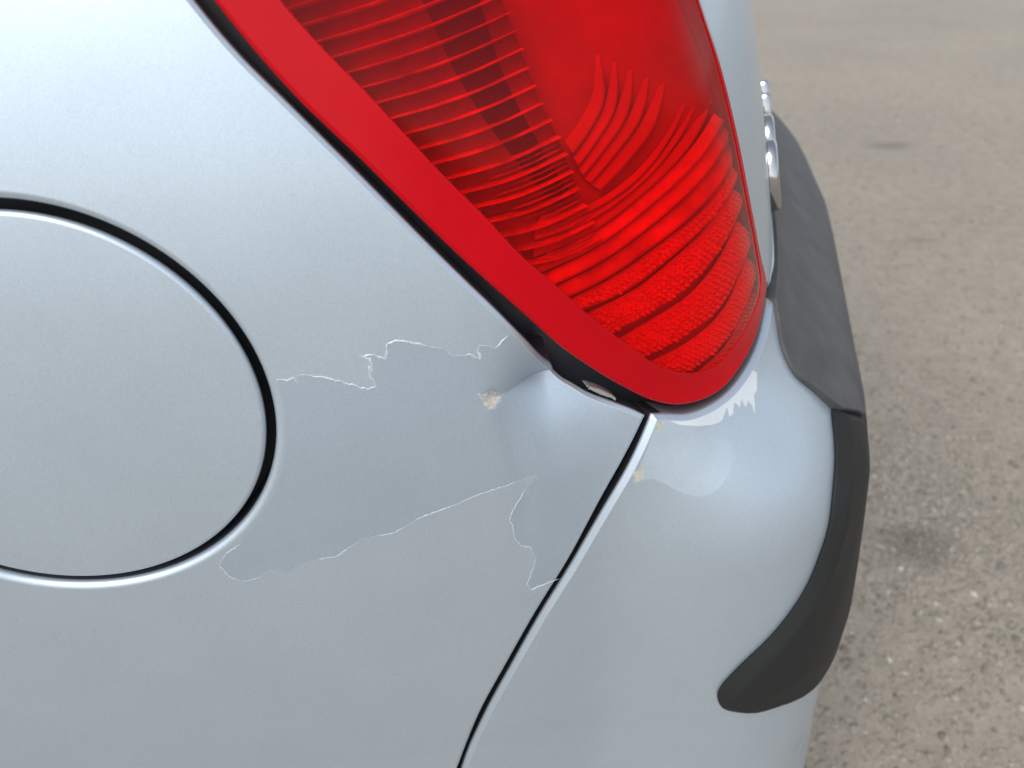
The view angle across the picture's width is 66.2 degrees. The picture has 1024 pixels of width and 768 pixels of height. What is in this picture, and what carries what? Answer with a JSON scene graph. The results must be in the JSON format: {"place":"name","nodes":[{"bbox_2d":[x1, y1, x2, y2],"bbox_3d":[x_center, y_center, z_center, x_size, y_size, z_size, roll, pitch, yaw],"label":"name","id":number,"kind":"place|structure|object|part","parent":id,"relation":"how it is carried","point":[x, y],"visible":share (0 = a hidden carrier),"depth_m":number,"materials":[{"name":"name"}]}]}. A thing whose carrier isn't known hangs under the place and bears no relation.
{"place":"outdoors","nodes":[
{"label":"outdoors","id":0,"kind":"place"},
{"bbox_2d":[752,0,1023,767],"bbox_3d":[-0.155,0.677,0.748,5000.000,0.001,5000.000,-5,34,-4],"label":"asphalt ground","id":1,"kind":"structure","parent":0,"point":[853,40],"depth_m":2.18,"materials":[{"name":"grey asphalt"}]},
{"bbox_2d":[0,0,869,767],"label":"parked car","id":2,"kind":"object","parent":1,"relation":"on","point":[430,382],"visible":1,"depth_m":0.33,"materials":[{"name":"silver metal"}]},
{"bbox_3d":[-0.179,0.012,0.305,0.163,0.162,0.017,-5,34,-4],"label":"fuel door","id":3,"kind":"part","parent":2,"relation":"part of","materials":[{"name":"silver metal"}]},
{"bbox_2d":[770,59,1023,767],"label":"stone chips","id":4,"kind":"object","parent":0,"point":[907,484],"visible":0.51,"depth_m":1.39,"materials":[{"name":"concrete"}]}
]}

